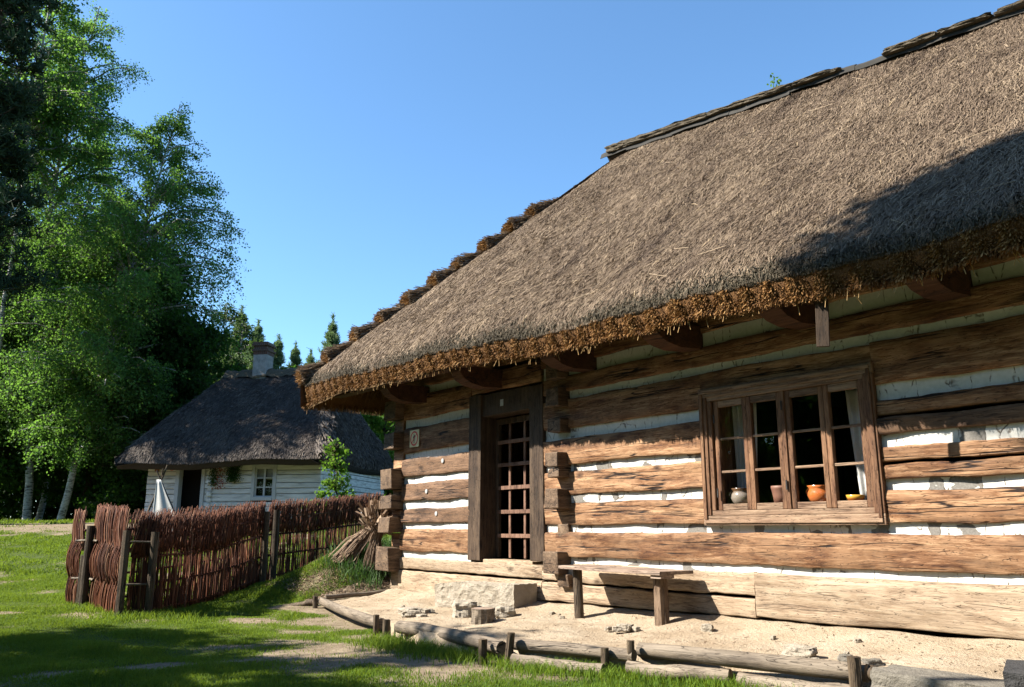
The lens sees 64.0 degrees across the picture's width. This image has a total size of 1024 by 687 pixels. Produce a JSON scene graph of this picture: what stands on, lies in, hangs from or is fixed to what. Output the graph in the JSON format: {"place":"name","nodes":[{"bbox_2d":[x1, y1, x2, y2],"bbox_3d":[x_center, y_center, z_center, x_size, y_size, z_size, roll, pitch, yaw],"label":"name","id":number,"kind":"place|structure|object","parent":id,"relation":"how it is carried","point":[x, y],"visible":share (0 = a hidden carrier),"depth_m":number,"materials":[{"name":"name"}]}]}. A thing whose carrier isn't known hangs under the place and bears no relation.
{"place":"outdoors","nodes":[
{"label":"outdoors","id":0,"kind":"place"},
{"bbox_2d":[0,518,830,686],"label":"grass","id":1,"kind":"structure","parent":0,"point":[65,646],"depth_m":8.29,"materials":[{"name":"green plant"}]},
{"bbox_2d":[0,522,984,686],"bbox_3d":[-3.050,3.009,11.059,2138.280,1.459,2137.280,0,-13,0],"label":"ground","id":2,"kind":"structure","parent":0,"point":[328,650],"depth_m":8.45,"materials":[{"name":"soil"}]},
{"bbox_2d":[0,0,64,310],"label":"pine tree","id":3,"kind":"object","parent":2,"relation":"on","point":[18,98],"visible":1,"depth_m":29.68,"materials":[{"name":"green plant"}]},
{"bbox_2d":[0,219,84,500],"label":"leafy tree","id":4,"kind":"object","parent":2,"relation":"on","point":[9,476],"visible":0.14,"depth_m":34.15,"materials":[{"name":"green plant"}]},
{"bbox_2d":[0,275,100,519],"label":"leafy tree","id":5,"kind":"object","parent":2,"relation":"on","point":[40,486],"visible":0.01,"depth_m":42.78,"materials":[{"name":"green plant"}]},
{"bbox_2d":[0,124,120,520],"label":"birch tree","id":6,"kind":"object","parent":2,"relation":"on","point":[40,511],"visible":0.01,"depth_m":39.88,"materials":[{"name":"green plant"}]},
{"bbox_2d":[0,0,125,352],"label":"birch tree","id":7,"kind":"object","parent":2,"relation":"on","point":[64,109],"visible":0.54,"depth_m":34.21,"materials":[{"name":"green plant"}]},
{"bbox_2d":[0,0,154,520],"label":"birch tree","id":8,"kind":"object","parent":2,"relation":"on","point":[50,184],"visible":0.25,"depth_m":35.01,"materials":[{"name":"green plant"}]},
{"bbox_2d":[0,245,154,519],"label":"leafy tree","id":9,"kind":"object","parent":2,"relation":"on","point":[84,491],"visible":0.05,"depth_m":34.56,"materials":[{"name":"green plant"}]},
{"bbox_2d":[0,102,249,520],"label":"birch tree","id":10,"kind":"object","parent":2,"relation":"on","point":[104,308],"visible":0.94,"depth_m":31.24,"materials":[{"name":"green plant"}]},
{"bbox_2d":[37,242,246,518],"bbox_3d":[-14.522,1.605,34.027,7.672,11.732,9.168,0,-13,0],"label":"leafy tree","id":11,"kind":"object","parent":2,"relation":"on","point":[129,488],"visible":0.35,"depth_m":32.52,"materials":[{"name":"green plant"}]},
{"bbox_2d":[130,465,176,551],"bbox_3d":[-8.348,3.917,19.514,1.495,2.056,0.766,-6,-14,25],"label":"pole tripod","id":12,"kind":"object","parent":2,"relation":"on","point":[161,479],"visible":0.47,"depth_m":19.70,"materials":[{"name":"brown wood"}]},
{"bbox_2d":[153,480,174,529],"bbox_3d":[-8.136,3.982,19.434,0.832,1.501,0.105,-2,-13,8],"label":"white cloth","id":13,"kind":"object","parent":12,"relation":"hanging from","point":[161,499],"visible":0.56,"depth_m":19.55,"materials":[{"name":"white fabric"}]},
{"bbox_2d":[0,413,394,520],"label":"forest undergrowth","id":14,"kind":"object","parent":2,"relation":"on","point":[13,507],"depth_m":43.50,"materials":[{"name":"green plant"}]},
{"bbox_2d":[65,492,381,615],"bbox_3d":[-5.215,3.603,14.953,2.688,2.087,7.762,-4,-13,15],"label":"wicker fence","id":15,"kind":"object","parent":2,"relation":"on","point":[104,546],"visible":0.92,"depth_m":12.76,"materials":[{"name":"brown wicker"}]},
{"bbox_2d":[200,300,254,382],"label":"birch tree","id":16,"kind":"object","parent":2,"relation":"on","point":[231,317],"visible":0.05,"depth_m":49.35,"materials":[{"name":"green plant"}]},
{"bbox_2d":[231,305,248,358],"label":"pine tree","id":17,"kind":"object","parent":2,"relation":"on","point":[241,312],"visible":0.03,"depth_m":63.88,"materials":[{"name":"green plant"}]},
{"bbox_2d":[206,318,287,385],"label":"birch tree","id":18,"kind":"object","parent":2,"relation":"on","point":[246,345],"visible":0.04,"depth_m":46.86,"materials":[{"name":"green plant"}]},
{"bbox_2d":[114,341,393,521],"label":"white cottage","id":19,"kind":"structure","parent":2,"relation":"on","point":[262,429],"depth_m":27.46,"materials":[{"name":"paint"}]},
{"bbox_2d":[207,468,219,486],"bbox_3d":[-9.837,4.248,26.978,0.534,0.936,0.351,-2,-13,10],"label":"dried bunch","id":20,"kind":"object","parent":19,"relation":"hanging from","point":[212,475],"visible":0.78,"depth_m":26.94,"materials":[{"name":"green plant"}]},
{"bbox_2d":[211,468,228,489],"bbox_3d":[-9.582,4.289,26.942,0.724,1.031,0.282,-2,-13,10],"label":"dried bunch","id":21,"kind":"object","parent":19,"relation":"hanging from","point":[220,481],"visible":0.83,"depth_m":26.89,"materials":[{"name":"plant"}]},
{"bbox_2d":[224,466,243,482],"bbox_3d":[-9.171,4.166,26.881,0.820,0.819,0.356,-2,-13,10],"label":"dried bunch","id":22,"kind":"object","parent":19,"relation":"hanging from","point":[232,477],"visible":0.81,"depth_m":26.82,"materials":[{"name":"green plant"}]},
{"bbox_2d":[250,464,277,500],"bbox_3d":[-8.091,4.526,26.790,0.870,1.200,0.200,-2,-13,10],"label":"window","id":23,"kind":"structure","parent":19,"relation":"in","point":[261,469],"depth_m":26.77,"materials":[{"name":"white paint"}]},
{"bbox_2d":[242,318,265,365],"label":"pine tree","id":24,"kind":"object","parent":2,"relation":"on","point":[258,328],"visible":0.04,"depth_m":61.42,"materials":[{"name":"green plant"}]},
{"bbox_2d":[273,333,287,368],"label":"pine tree","id":25,"kind":"object","parent":2,"relation":"on","point":[279,359],"visible":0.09,"depth_m":62.14,"materials":[{"name":"green plant"}]},
{"bbox_2d":[285,340,302,368],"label":"pine tree","id":26,"kind":"object","parent":2,"relation":"on","point":[295,357],"visible":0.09,"depth_m":64.13,"materials":[{"name":"green plant"}]},
{"bbox_2d":[288,599,312,605],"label":"border log","id":27,"kind":"object","parent":2,"relation":"on","point":[309,602],"visible":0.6,"depth_m":12.21,"materials":[{"name":"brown wood"}]},
{"bbox_2d":[303,348,314,364],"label":"pine tree","id":28,"kind":"object","parent":2,"relation":"on","point":[310,359],"depth_m":61.11,"materials":[{"name":"green plant"}]},
{"bbox_2d":[313,596,317,607],"bbox_3d":[-2.894,3.874,12.039,0.072,0.310,0.073,10,-16,-37],"label":"stake","id":29,"kind":"object","parent":2,"relation":"on","point":[315,601],"visible":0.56,"depth_m":12.03,"materials":[{"name":"brown wood"}]},
{"bbox_2d":[263,554,389,599],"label":"dry clippings","id":30,"kind":"object","parent":2,"relation":"on","point":[303,589],"visible":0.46,"depth_m":13.17,"materials":[{"name":"plant"}]},
{"bbox_2d":[315,313,340,362],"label":"pine tree","id":31,"kind":"object","parent":2,"relation":"on","point":[331,336],"visible":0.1,"depth_m":51.15,"materials":[{"name":"green plant"}]},
{"bbox_2d":[301,436,357,535],"bbox_3d":[-4.288,3.635,19.796,1.664,2.822,1.406,0,-13,0],"label":"young tree","id":32,"kind":"object","parent":2,"relation":"on","point":[334,451],"visible":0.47,"depth_m":19.69,"materials":[{"name":"green plant"}]},
{"bbox_2d":[318,597,383,628],"bbox_3d":[-2.186,3.523,10.779,0.165,0.130,3.068,6,-14,-25],"label":"border log","id":33,"kind":"object","parent":2,"relation":"on","point":[358,616],"visible":0.95,"depth_m":10.34,"materials":[{"name":"beige wood"}]},
{"bbox_2d":[315,536,391,591],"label":"weeds","id":34,"kind":"object","parent":2,"relation":"on","point":[371,574],"visible":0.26,"depth_m":13.40,"materials":[{"name":"green plant"}]},
{"bbox_2d":[328,493,394,562],"bbox_3d":[-2.407,3.116,13.888,1.305,1.144,0.813,0,-13,0],"label":"straw sheaf","id":35,"kind":"object","parent":2,"relation":"on","point":[355,544],"visible":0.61,"depth_m":13.69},
{"bbox_2d":[354,492,392,570],"bbox_3d":[-2.222,3.130,13.665,0.717,1.263,0.885,0,-13,0],"label":"straw sheaf","id":36,"kind":"object","parent":2,"relation":"on","point":[370,520],"visible":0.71,"depth_m":13.56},
{"bbox_2d":[373,614,378,634],"bbox_3d":[-1.554,3.264,9.353,0.067,0.320,0.069,10,-16,-37],"label":"stake","id":37,"kind":"object","parent":2,"relation":"on","point":[376,622],"visible":0.58,"depth_m":9.34,"materials":[{"name":"brown wood"}]},
{"bbox_2d":[361,412,394,494],"bbox_3d":[-5.615,4.425,35.813,4.993,6.838,5.890,-10,-16,39],"label":"leafy tree","id":38,"kind":"object","parent":2,"relation":"on","point":[383,426],"visible":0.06,"depth_m":35.31,"materials":[{"name":"green plant"}]},
{"bbox_2d":[382,619,389,636],"bbox_3d":[-1.382,3.191,8.959,0.074,0.330,0.077,10,-16,-37],"label":"stake","id":39,"kind":"object","parent":2,"relation":"on","point":[386,623],"visible":0.47,"depth_m":8.95,"materials":[{"name":"brown wood"}]},
{"bbox_2d":[478,639,486,664],"bbox_3d":[-0.264,2.821,7.364,0.087,0.310,0.084,10,-16,-37],"label":"stake","id":40,"kind":"object","parent":2,"relation":"on","point":[482,646],"visible":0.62,"depth_m":7.35,"materials":[{"name":"brown wood"}]},
{"bbox_2d":[504,632,514,664],"bbox_3d":[-0.031,2.762,7.259,0.117,0.380,0.076,-3,-13,12],"label":"stake","id":41,"kind":"object","parent":2,"relation":"on","point":[509,648],"visible":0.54,"depth_m":7.25,"materials":[{"name":"brown wood"}]},
{"bbox_2d":[510,653,604,675],"bbox_3d":[0.382,2.722,6.933,0.898,0.115,0.136,-9,-15,35],"label":"border log","id":42,"kind":"object","parent":2,"relation":"on","point":[559,662],"visible":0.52,"depth_m":6.92,"materials":[{"name":"brown wood"}]},
{"bbox_2d":[601,647,608,672],"bbox_3d":[0.767,2.663,6.740,0.073,0.305,0.070,10,-16,-37],"label":"stake","id":43,"kind":"object","parent":2,"relation":"on","point":[605,655],"visible":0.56,"depth_m":6.73,"materials":[{"name":"brown wood"}]},
{"bbox_2d":[627,640,634,660],"bbox_3d":[0.972,2.616,6.680,0.066,0.370,0.067,10,-16,-37],"label":"stake","id":44,"kind":"object","parent":2,"relation":"on","point":[630,646],"visible":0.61,"depth_m":6.68,"materials":[{"name":"brown wood"}]},
{"bbox_2d":[293,0,1023,639],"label":"log house","id":45,"kind":"structure","parent":2,"relation":"on","point":[575,374],"depth_m":8.61,"materials":[{"name":"wood"}]},
{"bbox_2d":[410,429,418,447],"bbox_3d":[-1.560,1.517,13.088,0.010,0.270,0.280,10,-16,-37],"label":"fire ban sign","id":46,"kind":"object","parent":45,"relation":"attached to","point":[414,438],"visible":1,"depth_m":13.08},
{"bbox_2d":[496,414,529,558],"bbox_3d":[0.113,1.960,11.276,0.058,1.930,1.070,10,-16,-37],"label":"grating door","id":47,"kind":"structure","parent":45,"relation":"in","point":[524,418],"depth_m":11.45,"materials":[{"name":"brown wood"}]},
{"bbox_2d":[729,488,747,503],"bbox_3d":[2.316,1.545,8.256,0.209,0.168,0.209,2,-13,-9],"label":"clay pot","id":48,"kind":"object","parent":45,"relation":"on","point":[738,496],"visible":0.67,"depth_m":8.19,"materials":[{"name":"grey ceramic"}]},
{"bbox_2d":[732,403,756,487],"bbox_3d":[2.455,1.144,8.562,0.038,1.070,0.292,10,-16,-37],"label":"curtain","id":49,"kind":"object","parent":45,"relation":"hanging from","point":[739,443],"visible":0.43,"depth_m":8.63,"materials":[{"name":"white fabric"}]},
{"bbox_2d":[766,73,781,87],"bbox_3d":[3.972,-3.943,12.448,0.206,0.361,0.302,-1,-13,3],"label":"ridge sprig","id":50,"kind":"object","parent":45,"relation":"on","point":[778,80],"visible":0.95,"depth_m":12.42,"materials":[{"name":"green plant"}]},
{"bbox_2d":[771,485,782,502],"bbox_3d":[2.597,1.462,7.902,0.184,0.175,0.184,10,-16,-37],"label":"clay beaker","id":51,"kind":"object","parent":45,"relation":"on","point":[777,494],"visible":0.44,"depth_m":7.85,"materials":[{"name":"ceramic"}]},
{"bbox_2d":[698,362,893,524],"bbox_3d":[2.734,1.038,7.902,0.498,1.397,1.925,10,-16,-37],"label":"window","id":52,"kind":"structure","parent":45,"relation":"in","point":[718,459],"depth_m":7.74,"materials":[{"name":"brown wood"}]},
{"bbox_2d":[806,485,825,501],"bbox_3d":[2.849,1.397,7.585,0.215,0.162,0.215,0,-13,2],"label":"orange pot","id":53,"kind":"object","parent":45,"relation":"on","point":[815,493],"visible":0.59,"depth_m":7.51,"materials":[{"name":"ceramic"}]},
{"bbox_2d":[845,495,864,500],"bbox_3d":[3.063,1.383,7.304,0.168,0.066,0.168,10,-16,-37],"label":"glazed bowl","id":54,"kind":"object","parent":45,"relation":"on","point":[854,497],"visible":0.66,"depth_m":7.25,"materials":[{"name":"ceramic"}]},
{"bbox_2d":[845,389,866,499],"bbox_3d":[3.269,0.903,7.493,0.038,1.070,0.401,10,-16,-37],"label":"curtain","id":55,"kind":"object","parent":45,"relation":"hanging from","point":[852,405],"visible":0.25,"depth_m":7.60,"materials":[{"name":"white fabric"}]},
{"bbox_2d":[625,661,732,683],"bbox_3d":[1.294,2.581,6.425,0.848,0.130,0.148,-9,-15,32],"label":"border log","id":56,"kind":"object","parent":2,"relation":"on","point":[679,669],"visible":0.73,"depth_m":6.35,"materials":[{"name":"brown wood"}]},
{"bbox_2d":[736,671,849,686],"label":"border log","id":57,"kind":"object","parent":2,"relation":"on","point":[767,680],"visible":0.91,"depth_m":5.88,"materials":[{"name":"brown wood"}]},
{"bbox_2d":[847,656,862,686],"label":"stake","id":58,"kind":"object","parent":2,"relation":"on","point":[854,670],"visible":1,"depth_m":5.50,"materials":[{"name":"brown wood"}]},
{"bbox_2d":[0,0,1017,517],"label":"sky","id":59,"kind":"structure","parent":0,"point":[360,147],"materials":[{"name":"blue"}]},
{"bbox_2d":[327,588,1023,686],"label":"sand terrace","id":60,"kind":"structure","parent":0,"point":[902,647],"depth_m":7.36,"materials":[{"name":"sand"}]},
{"bbox_2d":[324,589,387,598],"bbox_3d":[-2.354,3.856,12.602,1.120,0.076,0.085,8,-15,-37],"label":"border log","id":61,"kind":"object","parent":60,"relation":"on","point":[344,595],"visible":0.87,"depth_m":12.51,"materials":[{"name":"brown wood"}]},
{"bbox_2d":[397,607,421,614],"bbox_3d":[-1.268,3.311,10.130,0.242,0.099,0.300,10,-16,-37],"label":"stone","id":62,"kind":"object","parent":60,"relation":"on","point":[406,608],"visible":0.56,"depth_m":10.09,"materials":[{"name":"stone"}]},
{"bbox_2d":[401,609,421,617],"bbox_3d":[-1.215,3.270,9.910,0.264,0.091,0.212,1,-13,-5],"label":"stone","id":63,"kind":"object","parent":60,"relation":"on","point":[410,613],"visible":0.88,"depth_m":9.84,"materials":[{"name":"stone"}]},
{"bbox_2d":[416,614,427,616],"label":"stone","id":64,"kind":"object","parent":60,"relation":"on","point":[421,615],"visible":0.68,"depth_m":9.74,"materials":[{"name":"stone"}]},
{"bbox_2d":[421,608,430,613],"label":"stone","id":65,"kind":"object","parent":60,"relation":"on","point":[424,610],"visible":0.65,"depth_m":10.08,"materials":[{"name":"stone"}]},
{"bbox_2d":[394,620,505,654],"bbox_3d":[-0.635,2.908,8.157,0.201,0.146,1.952,9,-15,-34],"label":"border log","id":66,"kind":"object","parent":60,"relation":"on","point":[470,639],"visible":0.9,"depth_m":8.04,"materials":[{"name":"brown wood"}]},
{"bbox_2d":[451,599,476,617],"bbox_3d":[-0.560,3.123,9.622,0.301,0.218,0.464,2,-13,-8],"label":"stone","id":67,"kind":"object","parent":60,"relation":"on","point":[461,608],"visible":0.81,"depth_m":9.45,"materials":[{"name":"stone"}]},
{"bbox_2d":[471,607,494,624],"bbox_3d":[-0.325,3.026,9.089,0.271,0.170,0.263,10,-16,-37],"label":"tree stump","id":68,"kind":"object","parent":60,"relation":"on","point":[483,615],"visible":0.94,"depth_m":8.98,"materials":[{"name":"brown wood"}]},
{"bbox_2d":[434,581,536,608],"bbox_3d":[-0.359,3.225,10.503,1.436,0.336,0.432,-13,-18,41],"label":"doorstep stone","id":69,"kind":"object","parent":60,"relation":"on","point":[515,595],"visible":0.78,"depth_m":10.21,"materials":[{"name":"stone"}]},
{"bbox_2d":[477,605,496,612],"bbox_3d":[-0.275,3.122,9.528,0.306,0.155,0.288,-8,-15,31],"label":"stone","id":70,"kind":"object","parent":60,"relation":"on","point":[492,606],"visible":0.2,"depth_m":9.52,"materials":[{"name":"stone"}]},
{"bbox_2d":[495,605,515,618],"bbox_3d":[-0.080,3.085,9.395,0.257,0.155,0.250,0,-13,2],"label":"stone","id":71,"kind":"object","parent":60,"relation":"on","point":[501,611],"visible":0.88,"depth_m":9.29,"materials":[{"name":"stone"}]},
{"bbox_2d":[514,637,636,661],"bbox_3d":[0.514,2.633,7.053,1.216,0.111,0.145,-9,-16,35],"label":"border log","id":72,"kind":"object","parent":60,"relation":"on","point":[569,648],"visible":0.9,"depth_m":7.04,"materials":[{"name":"brown wood"}]},
{"bbox_2d":[604,626,611,630],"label":"stone","id":73,"kind":"object","parent":60,"relation":"on","point":[608,628],"visible":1,"depth_m":8.02,"materials":[{"name":"stone"}]},
{"bbox_2d":[612,626,622,631],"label":"stone","id":74,"kind":"object","parent":60,"relation":"on","point":[617,629],"visible":1,"depth_m":7.91,"materials":[{"name":"stone"}]},
{"bbox_2d":[558,564,692,625],"bbox_3d":[1.171,2.683,8.666,0.502,0.613,1.520,10,-16,-37],"label":"wooden bench","id":75,"kind":"object","parent":60,"relation":"on","point":[659,576],"visible":0.87,"depth_m":8.26,"materials":[{"name":"brown wood"}]},
{"bbox_2d":[621,624,633,631],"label":"stone","id":76,"kind":"object","parent":60,"relation":"on","point":[626,627],"visible":0.99,"depth_m":7.91,"materials":[{"name":"stone"}]},
{"bbox_2d":[631,626,640,631],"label":"stone","id":77,"kind":"object","parent":60,"relation":"on","point":[636,628],"visible":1,"depth_m":7.89,"materials":[{"name":"stone"}]},
{"bbox_2d":[339,593,1019,672],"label":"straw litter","id":78,"kind":"object","parent":60,"relation":"on","point":[700,633],"visible":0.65,"depth_m":7.39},
{"bbox_2d":[700,623,713,631],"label":"stone","id":79,"kind":"object","parent":60,"relation":"on","point":[706,627],"visible":0.73,"depth_m":7.61,"materials":[{"name":"stone"}]},
{"bbox_2d":[636,642,868,682],"bbox_3d":[1.732,2.389,6.184,1.855,0.127,0.155,-12,-18,41],"label":"border log","id":80,"kind":"object","parent":60,"relation":"on","point":[818,668],"visible":0.94,"depth_m":6.06,"materials":[{"name":"brown wood"}]},
{"bbox_2d":[781,643,817,657],"bbox_3d":[2.181,2.345,6.216,0.277,0.117,0.178,-11,-17,40],"label":"stone","id":81,"kind":"object","parent":60,"relation":"on","point":[799,650],"visible":0.67,"depth_m":6.16,"materials":[{"name":"stone"}]},
{"bbox_2d":[838,657,846,661],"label":"stone","id":82,"kind":"object","parent":60,"relation":"on","point":[844,659],"visible":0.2,"depth_m":5.91,"materials":[{"name":"grey stone"}]},
{"bbox_2d":[837,653,851,659],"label":"stone","id":83,"kind":"object","parent":60,"relation":"on","point":[842,655],"visible":0.42,"depth_m":6.03,"materials":[{"name":"grey stone"}]},
{"bbox_2d":[853,638,861,642],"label":"pebble","id":84,"kind":"object","parent":60,"relation":"on","point":[857,640],"visible":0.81,"depth_m":6.57,"materials":[{"name":"stone"}]},
{"bbox_2d":[867,665,877,680],"bbox_3d":[2.491,2.210,5.450,0.222,0.113,0.135,-12,-18,43],"label":"border log","id":85,"kind":"object","parent":60,"relation":"on","point":[869,667],"visible":0.16,"depth_m":5.50,"materials":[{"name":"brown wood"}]},
{"bbox_2d":[861,658,884,666],"bbox_3d":[2.566,2.280,5.848,0.144,0.059,0.106,1,-13,-5],"label":"stone","id":86,"kind":"object","parent":60,"relation":"on","point":[878,662],"visible":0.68,"depth_m":5.81,"materials":[{"name":"grey stone"}]},
{"bbox_2d":[870,664,1004,686],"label":"stone slab","id":87,"kind":"structure","parent":60,"relation":"on","point":[894,675],"depth_m":5.09,"materials":[{"name":"grey stone"}]},
{"bbox_2d":[1003,659,1023,686],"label":"stone block","id":88,"kind":"structure","parent":60,"relation":"on","point":[1013,673],"depth_m":4.41,"materials":[{"name":"grey stone"}]}
]}

